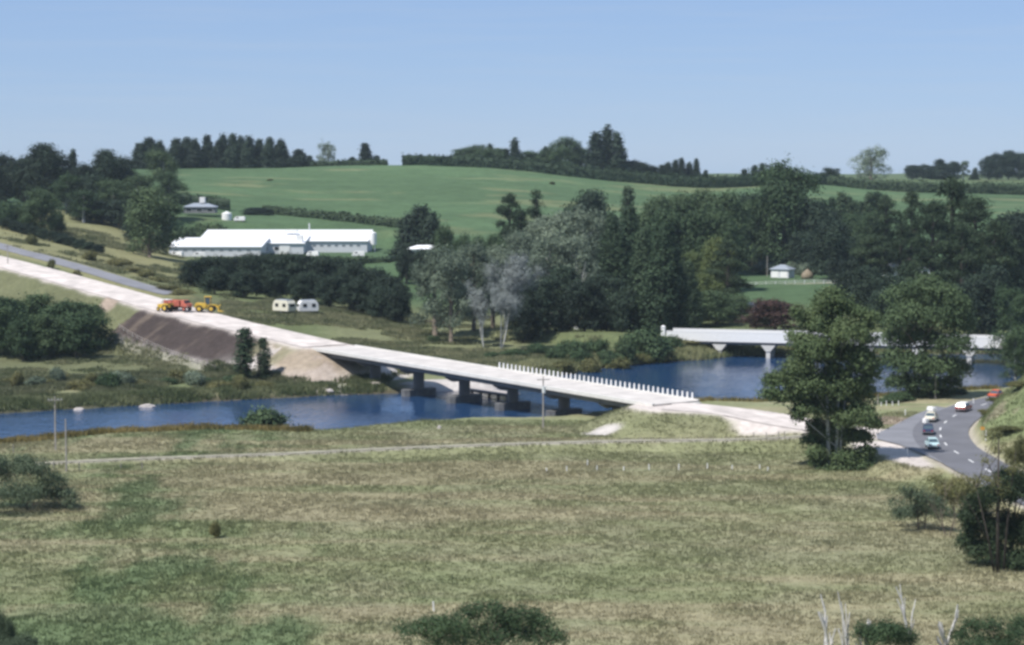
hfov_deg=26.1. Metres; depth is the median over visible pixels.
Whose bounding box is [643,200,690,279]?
broadleaf tree
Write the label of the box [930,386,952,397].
bush
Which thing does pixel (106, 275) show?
old road
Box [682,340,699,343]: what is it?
bush
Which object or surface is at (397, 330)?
rough grass
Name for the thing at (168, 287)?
bush
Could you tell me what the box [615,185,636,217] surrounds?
poplar tree
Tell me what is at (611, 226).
poplar tree
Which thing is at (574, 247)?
gum tree
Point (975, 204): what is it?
pine tree
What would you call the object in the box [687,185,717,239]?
broadleaf tree
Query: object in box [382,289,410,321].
evergreen tree
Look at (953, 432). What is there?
road
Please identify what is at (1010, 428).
bush
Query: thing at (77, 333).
bush
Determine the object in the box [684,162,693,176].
conifer tree
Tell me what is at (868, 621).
dead sapling
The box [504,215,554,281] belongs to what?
gum tree
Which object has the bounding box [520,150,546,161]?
tree
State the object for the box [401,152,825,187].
hedge
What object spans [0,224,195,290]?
rough grass
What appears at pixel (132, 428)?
rushes
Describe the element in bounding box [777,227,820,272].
broadleaf tree
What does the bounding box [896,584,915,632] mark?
dead sapling
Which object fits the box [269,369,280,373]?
bush
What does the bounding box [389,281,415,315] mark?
evergreen tree
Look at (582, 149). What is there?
tree
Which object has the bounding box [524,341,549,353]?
bush
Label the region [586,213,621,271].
gum tree
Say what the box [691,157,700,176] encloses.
conifer tree
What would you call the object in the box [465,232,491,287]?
tree
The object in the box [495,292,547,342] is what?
tree
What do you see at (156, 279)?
bush
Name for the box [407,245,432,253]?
house
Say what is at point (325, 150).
tree
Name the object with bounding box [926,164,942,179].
tree
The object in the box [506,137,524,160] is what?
conifer tree
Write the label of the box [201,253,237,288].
evergreen tree
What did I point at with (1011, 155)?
tree
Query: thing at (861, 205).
poplar tree
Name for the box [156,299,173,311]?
tractor
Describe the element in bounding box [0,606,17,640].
bush
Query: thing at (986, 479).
tree
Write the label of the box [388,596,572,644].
bush
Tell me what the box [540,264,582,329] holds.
tree
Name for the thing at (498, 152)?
tree
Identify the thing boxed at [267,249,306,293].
evergreen tree
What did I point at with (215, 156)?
conifer tree
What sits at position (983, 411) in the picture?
bush
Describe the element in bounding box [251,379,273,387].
bush
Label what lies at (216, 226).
bush
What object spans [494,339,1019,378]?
reeds
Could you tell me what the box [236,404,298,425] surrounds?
bush
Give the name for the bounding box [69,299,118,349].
bush
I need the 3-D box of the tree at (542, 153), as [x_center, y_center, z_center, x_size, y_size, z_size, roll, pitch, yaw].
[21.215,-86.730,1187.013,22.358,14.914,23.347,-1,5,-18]
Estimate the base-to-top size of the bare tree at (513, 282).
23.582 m
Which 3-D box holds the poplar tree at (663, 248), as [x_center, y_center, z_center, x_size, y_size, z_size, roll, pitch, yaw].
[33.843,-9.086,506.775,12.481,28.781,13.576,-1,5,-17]
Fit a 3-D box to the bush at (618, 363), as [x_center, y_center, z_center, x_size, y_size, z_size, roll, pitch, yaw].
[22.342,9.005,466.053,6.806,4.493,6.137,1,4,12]
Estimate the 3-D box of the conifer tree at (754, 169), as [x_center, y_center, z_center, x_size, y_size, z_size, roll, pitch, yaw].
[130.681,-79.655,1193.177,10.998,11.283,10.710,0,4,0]
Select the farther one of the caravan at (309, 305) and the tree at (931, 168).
the tree at (931, 168)
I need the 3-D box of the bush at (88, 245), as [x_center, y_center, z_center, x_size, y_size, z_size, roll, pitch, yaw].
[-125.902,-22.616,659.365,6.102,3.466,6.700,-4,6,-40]
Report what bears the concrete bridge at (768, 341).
on the ground at (464, 199)
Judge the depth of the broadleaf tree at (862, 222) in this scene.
767.34 m
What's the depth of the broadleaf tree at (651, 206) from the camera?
716.55 m
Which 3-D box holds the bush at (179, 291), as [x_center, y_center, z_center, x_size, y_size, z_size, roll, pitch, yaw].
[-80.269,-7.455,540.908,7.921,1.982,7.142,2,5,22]
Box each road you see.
[0,243,175,294]
[0,256,344,346]
[912,397,1023,504]
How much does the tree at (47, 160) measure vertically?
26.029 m
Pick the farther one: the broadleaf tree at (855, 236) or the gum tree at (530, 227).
the broadleaf tree at (855, 236)
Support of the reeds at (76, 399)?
on the ground at (464, 199)
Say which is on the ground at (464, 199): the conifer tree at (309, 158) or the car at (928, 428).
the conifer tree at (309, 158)
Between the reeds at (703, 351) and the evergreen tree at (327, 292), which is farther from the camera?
the evergreen tree at (327, 292)
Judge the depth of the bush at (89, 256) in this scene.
619.27 m
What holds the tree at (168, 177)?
on the ground at (464, 199)
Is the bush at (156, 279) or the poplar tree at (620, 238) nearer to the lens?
the poplar tree at (620, 238)
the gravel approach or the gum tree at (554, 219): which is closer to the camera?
the gravel approach
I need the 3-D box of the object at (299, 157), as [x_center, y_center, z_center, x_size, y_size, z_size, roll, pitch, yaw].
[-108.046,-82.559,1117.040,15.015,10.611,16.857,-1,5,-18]
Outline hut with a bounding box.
[770,264,794,277]
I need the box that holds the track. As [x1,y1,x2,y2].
[36,435,801,463]
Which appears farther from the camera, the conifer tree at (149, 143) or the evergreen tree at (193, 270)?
the conifer tree at (149, 143)
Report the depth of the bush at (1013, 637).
181.89 m
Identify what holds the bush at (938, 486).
on the ground at (464, 199)
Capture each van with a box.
[172,252,183,255]
[192,252,205,257]
[233,216,245,221]
[306,251,319,256]
[352,251,364,256]
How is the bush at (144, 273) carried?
on the ground at (464, 199)
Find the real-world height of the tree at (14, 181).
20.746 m
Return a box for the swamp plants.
[0,358,394,396]
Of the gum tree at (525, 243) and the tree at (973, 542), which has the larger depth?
the gum tree at (525, 243)
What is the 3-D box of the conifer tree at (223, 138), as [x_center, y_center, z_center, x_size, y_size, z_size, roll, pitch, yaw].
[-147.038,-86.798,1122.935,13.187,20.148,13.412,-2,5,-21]
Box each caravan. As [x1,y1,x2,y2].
[273,299,295,312]
[297,299,318,311]
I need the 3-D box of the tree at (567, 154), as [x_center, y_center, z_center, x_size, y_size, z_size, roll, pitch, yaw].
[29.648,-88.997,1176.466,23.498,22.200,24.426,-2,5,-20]
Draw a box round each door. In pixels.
[279,245,289,253]
[772,271,778,277]
[780,271,786,277]
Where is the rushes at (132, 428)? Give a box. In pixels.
[0,420,313,443]
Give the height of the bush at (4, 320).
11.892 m
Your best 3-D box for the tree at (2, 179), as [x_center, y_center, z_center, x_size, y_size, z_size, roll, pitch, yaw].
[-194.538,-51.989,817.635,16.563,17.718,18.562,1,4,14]
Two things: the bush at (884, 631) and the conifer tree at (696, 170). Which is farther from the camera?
the conifer tree at (696, 170)
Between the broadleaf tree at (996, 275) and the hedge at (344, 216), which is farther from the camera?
the hedge at (344, 216)
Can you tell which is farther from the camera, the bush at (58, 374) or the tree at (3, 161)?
the tree at (3, 161)
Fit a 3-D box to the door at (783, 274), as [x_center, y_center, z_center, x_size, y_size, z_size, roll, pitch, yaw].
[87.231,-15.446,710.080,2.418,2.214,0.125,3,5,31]
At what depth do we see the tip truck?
481.49 m
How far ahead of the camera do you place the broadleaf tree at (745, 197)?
743.48 m
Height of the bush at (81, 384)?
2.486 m
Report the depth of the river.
398.45 m
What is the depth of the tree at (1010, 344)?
426.24 m
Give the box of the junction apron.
[876,406,944,461]
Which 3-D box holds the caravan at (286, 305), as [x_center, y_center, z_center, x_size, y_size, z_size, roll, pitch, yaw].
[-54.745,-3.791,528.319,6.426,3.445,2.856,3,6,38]
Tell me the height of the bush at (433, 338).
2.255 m
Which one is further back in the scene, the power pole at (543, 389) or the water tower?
the water tower
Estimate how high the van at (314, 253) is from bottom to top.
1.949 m
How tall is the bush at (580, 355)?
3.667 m
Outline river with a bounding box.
[0,354,1023,438]
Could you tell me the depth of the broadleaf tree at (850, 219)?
777.02 m
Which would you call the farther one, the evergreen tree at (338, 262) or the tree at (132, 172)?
the tree at (132, 172)
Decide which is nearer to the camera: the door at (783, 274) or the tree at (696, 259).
the tree at (696, 259)
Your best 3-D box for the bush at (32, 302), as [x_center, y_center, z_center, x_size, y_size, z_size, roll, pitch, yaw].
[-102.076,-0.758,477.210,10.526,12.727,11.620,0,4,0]
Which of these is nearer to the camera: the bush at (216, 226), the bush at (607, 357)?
the bush at (607, 357)
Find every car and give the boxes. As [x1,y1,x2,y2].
[922,424,933,434]
[925,411,938,421]
[925,437,939,448]
[987,389,1003,397]
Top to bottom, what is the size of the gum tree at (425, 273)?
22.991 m
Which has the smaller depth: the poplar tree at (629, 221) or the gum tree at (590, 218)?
the poplar tree at (629, 221)
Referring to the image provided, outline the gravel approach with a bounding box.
[662,403,864,430]
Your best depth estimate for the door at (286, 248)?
764.05 m
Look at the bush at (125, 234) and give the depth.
733.26 m
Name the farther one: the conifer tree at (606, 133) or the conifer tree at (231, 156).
the conifer tree at (606, 133)
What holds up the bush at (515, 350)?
on the ground at (464, 199)
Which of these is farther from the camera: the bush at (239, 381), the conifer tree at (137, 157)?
the conifer tree at (137, 157)
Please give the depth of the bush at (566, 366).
452.58 m
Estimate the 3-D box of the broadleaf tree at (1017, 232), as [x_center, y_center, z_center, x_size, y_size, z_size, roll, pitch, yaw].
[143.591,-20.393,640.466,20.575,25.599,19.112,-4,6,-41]
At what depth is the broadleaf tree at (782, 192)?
732.72 m
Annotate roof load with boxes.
[921,418,928,423]
[927,406,935,411]
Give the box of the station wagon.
[955,401,971,411]
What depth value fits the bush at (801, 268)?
717.58 m
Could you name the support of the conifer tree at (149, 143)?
on the ground at (464, 199)
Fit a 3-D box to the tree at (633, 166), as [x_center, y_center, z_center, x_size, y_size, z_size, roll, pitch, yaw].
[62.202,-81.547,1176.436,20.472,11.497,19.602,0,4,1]
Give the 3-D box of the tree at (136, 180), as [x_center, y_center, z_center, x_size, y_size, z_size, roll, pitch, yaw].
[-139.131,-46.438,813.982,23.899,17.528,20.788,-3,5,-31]
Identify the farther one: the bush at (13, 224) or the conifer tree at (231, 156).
the conifer tree at (231, 156)
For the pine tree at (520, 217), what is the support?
on the ground at (464, 199)
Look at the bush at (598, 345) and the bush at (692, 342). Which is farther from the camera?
the bush at (692, 342)
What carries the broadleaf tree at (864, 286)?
on the ground at (464, 199)
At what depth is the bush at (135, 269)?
600.32 m
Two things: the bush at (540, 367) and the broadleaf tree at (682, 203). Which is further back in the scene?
the broadleaf tree at (682, 203)
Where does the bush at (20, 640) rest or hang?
on the ground at (464, 199)
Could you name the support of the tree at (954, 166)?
on the ground at (464, 199)
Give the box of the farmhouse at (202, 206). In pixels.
[184,197,218,212]
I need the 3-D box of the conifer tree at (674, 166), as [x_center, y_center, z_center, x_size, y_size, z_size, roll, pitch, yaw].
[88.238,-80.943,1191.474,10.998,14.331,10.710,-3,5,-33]
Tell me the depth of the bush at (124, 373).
416.82 m
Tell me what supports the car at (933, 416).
on the road at (953, 432)
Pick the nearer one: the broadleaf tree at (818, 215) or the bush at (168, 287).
the bush at (168, 287)
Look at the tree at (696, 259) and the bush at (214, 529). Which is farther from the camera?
the tree at (696, 259)
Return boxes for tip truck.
[164,300,192,310]
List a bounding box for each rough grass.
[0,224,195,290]
[0,296,253,377]
[209,292,602,377]
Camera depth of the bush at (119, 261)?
618.84 m
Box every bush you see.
[0,197,18,219]
[0,217,13,229]
[0,293,35,349]
[0,303,14,354]
[0,314,44,360]
[0,452,84,510]
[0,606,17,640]
[0,631,43,644]
[8,199,39,225]
[8,220,21,231]
[9,371,24,386]
[16,223,33,233]
[20,290,59,317]
[23,374,46,385]
[24,225,41,236]
[25,234,38,243]
[26,310,72,357]
[35,297,97,350]
[36,228,48,237]
[41,231,60,240]
[46,259,55,268]
[47,207,66,232]
[49,364,65,380]
[52,233,68,243]
[52,313,108,357]
[61,197,81,219]
[61,236,76,246]
[65,378,95,390]
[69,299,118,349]
[71,269,80,275]
[72,238,86,248]
[77,198,113,223]
[80,241,95,249]
[80,250,98,260]
[82,373,99,384]
[90,244,105,253]
[92,371,121,386]
[94,198,130,227]
[106,256,133,265]
[113,370,136,382]
[119,204,155,231]
[121,215,144,241]
[122,266,144,271]
[122,374,135,383]
[138,268,155,277]
[148,276,170,281]
[155,377,179,384]
[156,284,181,289]
[168,368,187,378]
[169,288,197,294]
[170,225,201,242]
[183,368,205,385]
[184,220,221,237]
[203,220,230,233]
[204,379,231,387]
[208,520,221,537]
[222,375,243,381]
[230,371,251,389]
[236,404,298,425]
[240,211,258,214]
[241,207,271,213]
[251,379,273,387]
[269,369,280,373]
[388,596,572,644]
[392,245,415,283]
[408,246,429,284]
[425,335,440,341]
[484,351,500,356]
[497,347,529,355]
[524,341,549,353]
[533,365,547,372]
[544,345,568,358]
[550,338,590,354]
[551,360,576,373]
[568,349,598,362]
[580,356,602,372]
[585,337,612,352]
[595,348,623,365]
[603,354,631,368]
[613,334,639,360]
[621,329,641,341]
[625,325,676,362]
[635,352,654,363]
[657,353,678,362]
[664,334,686,347]
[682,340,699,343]
[750,260,777,273]
[784,260,800,274]
[796,262,811,273]
[822,166,840,176]
[825,265,843,278]
[846,611,922,644]
[876,397,901,403]
[883,391,915,400]
[885,482,959,529]
[901,388,934,397]
[924,469,983,515]
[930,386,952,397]
[943,609,1023,644]
[950,388,970,394]
[977,408,989,414]
[985,397,999,401]
[988,425,1022,432]
[1001,381,1023,386]
[1003,434,1023,466]
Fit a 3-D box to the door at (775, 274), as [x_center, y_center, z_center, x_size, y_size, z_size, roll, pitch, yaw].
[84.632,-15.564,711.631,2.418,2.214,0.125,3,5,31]
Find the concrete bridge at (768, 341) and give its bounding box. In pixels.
[661,325,1020,363]
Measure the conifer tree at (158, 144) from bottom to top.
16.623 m
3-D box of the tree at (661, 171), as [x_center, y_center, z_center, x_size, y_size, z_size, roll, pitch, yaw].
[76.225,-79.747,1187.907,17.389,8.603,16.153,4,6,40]
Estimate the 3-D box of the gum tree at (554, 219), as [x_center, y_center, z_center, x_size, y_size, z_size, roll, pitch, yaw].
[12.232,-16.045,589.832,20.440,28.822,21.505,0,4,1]
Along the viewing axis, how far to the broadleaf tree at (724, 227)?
657.67 m
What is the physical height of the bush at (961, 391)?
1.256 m
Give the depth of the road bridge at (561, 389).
391.01 m
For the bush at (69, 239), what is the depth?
665.42 m
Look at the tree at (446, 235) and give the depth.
659.02 m
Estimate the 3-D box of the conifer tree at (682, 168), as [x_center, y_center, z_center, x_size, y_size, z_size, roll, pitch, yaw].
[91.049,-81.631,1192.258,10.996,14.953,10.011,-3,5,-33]
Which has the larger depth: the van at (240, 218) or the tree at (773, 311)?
the van at (240, 218)
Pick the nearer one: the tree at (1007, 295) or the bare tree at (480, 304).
the tree at (1007, 295)
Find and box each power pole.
[48,397,61,449]
[65,419,66,471]
[537,376,549,426]
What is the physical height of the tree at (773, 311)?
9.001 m
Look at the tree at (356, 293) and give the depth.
551.22 m
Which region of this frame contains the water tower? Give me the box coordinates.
[369,232,376,251]
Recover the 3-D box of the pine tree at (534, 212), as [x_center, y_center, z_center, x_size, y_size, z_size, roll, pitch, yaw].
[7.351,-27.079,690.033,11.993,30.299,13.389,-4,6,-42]
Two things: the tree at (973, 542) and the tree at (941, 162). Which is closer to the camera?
the tree at (973, 542)
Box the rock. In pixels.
[139,404,155,407]
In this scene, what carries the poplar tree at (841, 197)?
on the ground at (464, 199)
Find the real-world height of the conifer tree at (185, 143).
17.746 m
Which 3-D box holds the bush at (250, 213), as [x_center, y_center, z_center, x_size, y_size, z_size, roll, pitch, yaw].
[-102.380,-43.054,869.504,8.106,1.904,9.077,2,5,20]
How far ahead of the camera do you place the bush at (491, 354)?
469.34 m
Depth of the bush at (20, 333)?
455.70 m
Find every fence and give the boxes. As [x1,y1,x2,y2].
[119,324,215,367]
[750,280,834,284]
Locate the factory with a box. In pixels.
[169,223,372,256]
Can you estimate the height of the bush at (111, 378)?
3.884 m
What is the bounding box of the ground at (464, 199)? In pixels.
[0,165,1023,644]
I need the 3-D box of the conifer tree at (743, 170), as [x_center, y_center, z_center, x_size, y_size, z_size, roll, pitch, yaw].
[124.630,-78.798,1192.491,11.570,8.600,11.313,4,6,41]
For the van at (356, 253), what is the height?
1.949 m
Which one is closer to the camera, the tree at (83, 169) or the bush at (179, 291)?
the bush at (179, 291)
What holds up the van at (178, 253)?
on the ground at (464, 199)
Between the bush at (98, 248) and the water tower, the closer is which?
the bush at (98, 248)
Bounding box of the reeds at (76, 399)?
[0,377,389,411]
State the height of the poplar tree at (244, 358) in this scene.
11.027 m
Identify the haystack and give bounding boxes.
[801,268,813,278]
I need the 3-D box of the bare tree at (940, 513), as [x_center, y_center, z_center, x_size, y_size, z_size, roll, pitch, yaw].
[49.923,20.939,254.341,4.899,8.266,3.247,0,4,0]
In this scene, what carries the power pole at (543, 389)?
on the ground at (464, 199)
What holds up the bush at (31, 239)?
on the ground at (464, 199)
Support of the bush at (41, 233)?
on the ground at (464, 199)
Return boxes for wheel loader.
[195,296,224,311]
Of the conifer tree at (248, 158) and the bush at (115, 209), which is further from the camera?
the conifer tree at (248, 158)
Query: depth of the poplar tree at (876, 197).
797.87 m
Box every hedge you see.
[172,192,229,210]
[262,205,400,227]
[308,158,388,166]
[309,254,395,263]
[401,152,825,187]
[826,173,1023,194]
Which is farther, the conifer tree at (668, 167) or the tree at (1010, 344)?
the conifer tree at (668, 167)
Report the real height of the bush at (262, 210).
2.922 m
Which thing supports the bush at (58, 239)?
on the ground at (464, 199)
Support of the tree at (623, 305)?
on the ground at (464, 199)
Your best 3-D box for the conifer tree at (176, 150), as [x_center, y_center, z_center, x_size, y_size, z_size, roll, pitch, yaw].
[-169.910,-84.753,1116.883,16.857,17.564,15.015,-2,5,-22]
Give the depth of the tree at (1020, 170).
1462.63 m
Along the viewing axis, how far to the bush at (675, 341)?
488.37 m
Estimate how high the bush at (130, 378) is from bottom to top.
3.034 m
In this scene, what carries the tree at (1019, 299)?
on the ground at (464, 199)
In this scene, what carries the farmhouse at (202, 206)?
on the ground at (464, 199)
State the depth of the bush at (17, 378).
410.17 m
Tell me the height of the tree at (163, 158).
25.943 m
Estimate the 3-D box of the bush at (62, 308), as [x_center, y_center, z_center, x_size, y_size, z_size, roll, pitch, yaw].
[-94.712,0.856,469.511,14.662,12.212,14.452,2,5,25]
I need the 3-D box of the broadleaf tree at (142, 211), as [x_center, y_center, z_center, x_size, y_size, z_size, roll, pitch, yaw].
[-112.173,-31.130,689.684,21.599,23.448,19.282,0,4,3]
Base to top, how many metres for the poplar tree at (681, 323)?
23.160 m
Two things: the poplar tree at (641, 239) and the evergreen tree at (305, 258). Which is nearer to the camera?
the poplar tree at (641, 239)
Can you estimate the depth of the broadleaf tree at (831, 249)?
697.47 m
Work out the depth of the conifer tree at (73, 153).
847.25 m
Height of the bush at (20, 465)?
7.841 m
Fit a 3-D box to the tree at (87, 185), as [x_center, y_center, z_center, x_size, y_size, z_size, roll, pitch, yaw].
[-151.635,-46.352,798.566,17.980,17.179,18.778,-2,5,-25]
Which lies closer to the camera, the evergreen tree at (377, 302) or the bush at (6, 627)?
the bush at (6, 627)
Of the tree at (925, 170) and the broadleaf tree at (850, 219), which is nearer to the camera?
the broadleaf tree at (850, 219)
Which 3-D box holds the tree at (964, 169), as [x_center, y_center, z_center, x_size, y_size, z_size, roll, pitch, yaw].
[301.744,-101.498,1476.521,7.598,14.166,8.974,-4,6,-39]
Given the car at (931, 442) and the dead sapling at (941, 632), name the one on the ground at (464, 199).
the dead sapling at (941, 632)
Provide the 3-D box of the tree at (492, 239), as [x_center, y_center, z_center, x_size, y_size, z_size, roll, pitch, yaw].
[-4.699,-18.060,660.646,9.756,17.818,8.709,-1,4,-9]
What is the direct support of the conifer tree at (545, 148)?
on the ground at (464, 199)
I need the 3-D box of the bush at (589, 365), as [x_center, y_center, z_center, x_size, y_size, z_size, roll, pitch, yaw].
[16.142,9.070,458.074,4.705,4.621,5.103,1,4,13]
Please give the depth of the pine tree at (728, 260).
584.02 m
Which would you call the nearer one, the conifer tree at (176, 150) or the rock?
the rock
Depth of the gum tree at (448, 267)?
499.98 m
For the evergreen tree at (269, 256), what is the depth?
603.83 m
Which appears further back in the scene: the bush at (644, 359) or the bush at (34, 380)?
the bush at (644, 359)
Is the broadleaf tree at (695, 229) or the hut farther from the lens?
the hut
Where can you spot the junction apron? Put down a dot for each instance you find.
(899, 433)
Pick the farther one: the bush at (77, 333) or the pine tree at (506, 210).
the pine tree at (506, 210)
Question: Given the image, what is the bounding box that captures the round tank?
[222,211,231,219]
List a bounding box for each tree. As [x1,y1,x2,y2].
[0,152,22,201]
[0,152,47,202]
[0,162,10,199]
[17,186,60,228]
[18,142,76,206]
[49,172,81,210]
[63,189,110,222]
[67,148,78,171]
[68,160,97,199]
[74,171,112,200]
[88,147,132,199]
[93,177,132,224]
[114,172,160,204]
[118,154,137,201]
[119,186,185,256]
[130,142,151,168]
[135,137,155,156]
[139,147,182,199]
[149,139,166,168]
[156,169,190,217]
[166,137,187,168]
[176,257,206,285]
[181,136,192,168]
[182,137,208,168]
[190,256,212,284]
[198,266,230,293]
[200,134,212,167]
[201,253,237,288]
[206,139,228,167]
[218,132,228,153]
[221,133,241,168]
[225,253,241,281]
[225,269,260,297]
[228,327,261,377]
[235,251,273,290]
[236,135,244,168]
[237,134,260,168]
[253,337,274,380]
[254,266,291,297]
[255,138,263,167]
[257,249,276,275]
[259,136,279,167]
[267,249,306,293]
[268,137,296,167]
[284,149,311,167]
[284,271,322,300]
[296,251,314,272]
[302,251,337,285]
[307,155,313,161]
[314,141,336,161]
[314,273,345,307]
[329,258,367,288]
[332,255,349,297]
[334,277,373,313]
[356,265,390,287]
[357,142,373,159]
[364,284,392,318]
[369,272,403,294]
[382,211,421,261]
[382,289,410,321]
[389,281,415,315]
[406,203,432,245]
[406,242,469,335]
[414,210,442,245]
[420,251,474,341]
[429,222,455,274]
[449,147,473,156]
[450,230,479,286]
[452,239,502,330]
[459,144,493,157]
[464,278,492,346]
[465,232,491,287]
[469,242,519,326]
[480,248,547,347]
[483,232,507,282]
[488,147,506,157]
[493,192,523,245]
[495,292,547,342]
[501,207,533,252]
[501,227,540,290]
[504,148,508,158]
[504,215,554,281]
[505,275,567,331]
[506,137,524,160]
[518,187,550,238]
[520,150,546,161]
[523,232,578,323]
[529,209,595,281]
[535,148,561,163]
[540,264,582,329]
[542,145,551,163]
[547,136,585,166]
[547,231,597,328]
[554,203,606,283]
[555,276,615,330]
[558,187,615,266]
[572,147,587,166]
[580,131,612,169]
[585,267,629,331]
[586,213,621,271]
[593,209,632,322]
[598,124,618,168]
[602,229,634,287]
[605,285,644,332]
[606,130,632,171]
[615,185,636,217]
[618,215,643,280]
[619,203,645,285]
[624,227,659,331]
[625,158,644,172]
[633,220,685,332]
[635,190,672,238]
[636,162,657,173]
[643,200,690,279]
[649,166,667,174]
[656,245,691,330]
[663,161,671,174]
[667,190,699,260]
[671,159,680,175]
[673,205,717,261]
[678,157,686,175]
[678,258,704,328]
[681,248,705,275]
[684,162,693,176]
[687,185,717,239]
[689,286,727,324]
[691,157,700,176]
[694,270,726,319]
[699,234,737,289]
[700,237,757,301]
[701,208,742,283]
[701,290,746,324]
[703,186,756,270]
[715,295,753,321]
[735,189,775,268]
[735,297,805,330]
[736,196,775,271]
[740,168,748,175]
[746,153,825,265]
[749,165,758,175]
[754,279,888,471]
[759,163,765,172]
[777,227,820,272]
[792,196,843,260]
[798,215,860,278]
[827,196,839,216]
[828,254,874,304]
[835,191,849,217]
[842,213,863,255]
[843,195,852,216]
[845,265,892,315]
[846,231,867,258]
[847,145,892,179]
[847,233,894,274]
[848,199,858,215]
[849,196,907,264]
[851,208,894,256]
[853,200,866,217]
[859,191,876,223]
[863,272,920,326]
[870,191,882,224]
[874,212,925,280]
[875,269,980,397]
[879,194,892,237]
[890,188,927,278]
[894,197,957,298]
[902,165,923,179]
[903,175,990,286]
[914,164,931,178]
[924,218,992,305]
[925,158,952,179]
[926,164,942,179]
[926,471,961,535]
[935,194,1023,283]
[938,274,1004,334]
[945,161,961,179]
[946,424,1023,572]
[951,463,1023,570]
[959,160,970,178]
[961,263,1013,332]
[967,218,1023,292]
[968,167,980,179]
[977,154,1001,179]
[979,235,1023,293]
[984,282,1023,365]
[987,151,1009,179]
[987,208,1023,282]
[997,325,1023,380]
[999,150,1018,179]
[999,288,1023,362]
[1008,207,1023,280]
[1009,330,1023,375]
[1010,151,1023,179]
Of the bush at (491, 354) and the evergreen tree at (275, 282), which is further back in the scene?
the evergreen tree at (275, 282)
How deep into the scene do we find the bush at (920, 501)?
257.04 m
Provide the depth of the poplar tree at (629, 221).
550.47 m
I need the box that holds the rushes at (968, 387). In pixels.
[689,384,1002,401]
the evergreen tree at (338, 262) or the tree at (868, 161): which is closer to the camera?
the evergreen tree at (338, 262)
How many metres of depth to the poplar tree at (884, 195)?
798.54 m
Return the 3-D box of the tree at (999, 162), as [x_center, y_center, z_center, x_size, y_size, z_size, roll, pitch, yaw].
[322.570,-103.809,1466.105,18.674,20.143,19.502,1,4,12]
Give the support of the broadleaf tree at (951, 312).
on the ground at (464, 199)
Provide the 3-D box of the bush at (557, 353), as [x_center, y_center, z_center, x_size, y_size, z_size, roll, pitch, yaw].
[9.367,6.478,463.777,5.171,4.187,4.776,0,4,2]
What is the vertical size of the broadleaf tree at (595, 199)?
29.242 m
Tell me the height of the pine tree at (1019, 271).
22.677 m
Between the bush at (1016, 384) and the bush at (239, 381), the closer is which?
the bush at (1016, 384)
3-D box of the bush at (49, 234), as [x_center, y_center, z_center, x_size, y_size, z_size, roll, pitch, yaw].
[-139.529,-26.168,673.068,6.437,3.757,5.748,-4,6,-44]
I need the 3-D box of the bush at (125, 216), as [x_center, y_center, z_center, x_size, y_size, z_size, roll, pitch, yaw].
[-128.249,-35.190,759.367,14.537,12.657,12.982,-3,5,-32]
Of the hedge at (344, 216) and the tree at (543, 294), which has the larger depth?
the hedge at (344, 216)
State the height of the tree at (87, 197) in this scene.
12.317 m
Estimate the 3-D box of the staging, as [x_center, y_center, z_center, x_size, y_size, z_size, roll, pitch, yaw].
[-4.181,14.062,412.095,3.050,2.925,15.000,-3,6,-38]
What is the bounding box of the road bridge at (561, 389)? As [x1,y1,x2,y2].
[312,345,701,415]
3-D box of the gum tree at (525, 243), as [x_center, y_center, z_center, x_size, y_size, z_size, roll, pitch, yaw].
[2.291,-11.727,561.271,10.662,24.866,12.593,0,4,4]
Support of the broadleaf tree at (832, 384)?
on the ground at (464, 199)
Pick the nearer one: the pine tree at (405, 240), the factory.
the pine tree at (405, 240)
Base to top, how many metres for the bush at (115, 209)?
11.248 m
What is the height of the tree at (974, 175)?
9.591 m
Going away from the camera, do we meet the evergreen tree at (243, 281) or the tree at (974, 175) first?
the evergreen tree at (243, 281)
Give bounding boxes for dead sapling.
[817,594,835,644]
[837,591,849,644]
[855,619,870,644]
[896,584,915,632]
[936,604,958,644]
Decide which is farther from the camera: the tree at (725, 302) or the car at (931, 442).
the tree at (725, 302)
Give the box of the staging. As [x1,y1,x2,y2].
[470,386,520,399]
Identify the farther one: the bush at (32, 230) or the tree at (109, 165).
the tree at (109, 165)
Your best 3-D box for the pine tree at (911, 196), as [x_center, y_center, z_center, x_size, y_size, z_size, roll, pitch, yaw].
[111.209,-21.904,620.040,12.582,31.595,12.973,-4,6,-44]
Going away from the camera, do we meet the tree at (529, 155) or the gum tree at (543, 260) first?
the gum tree at (543, 260)
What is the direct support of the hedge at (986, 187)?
on the ground at (464, 199)
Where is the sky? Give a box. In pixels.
[0,0,1023,173]
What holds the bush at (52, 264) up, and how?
on the ground at (464, 199)
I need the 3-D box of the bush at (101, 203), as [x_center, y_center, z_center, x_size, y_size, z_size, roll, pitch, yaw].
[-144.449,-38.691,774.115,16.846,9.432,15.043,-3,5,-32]
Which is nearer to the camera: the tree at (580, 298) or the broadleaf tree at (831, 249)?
the tree at (580, 298)
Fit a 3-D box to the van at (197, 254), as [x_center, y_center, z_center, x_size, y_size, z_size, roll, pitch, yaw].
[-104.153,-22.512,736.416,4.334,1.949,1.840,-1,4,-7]
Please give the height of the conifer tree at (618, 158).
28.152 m
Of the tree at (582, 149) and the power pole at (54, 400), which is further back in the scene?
the tree at (582, 149)
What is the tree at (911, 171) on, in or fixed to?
on the ground at (464, 199)

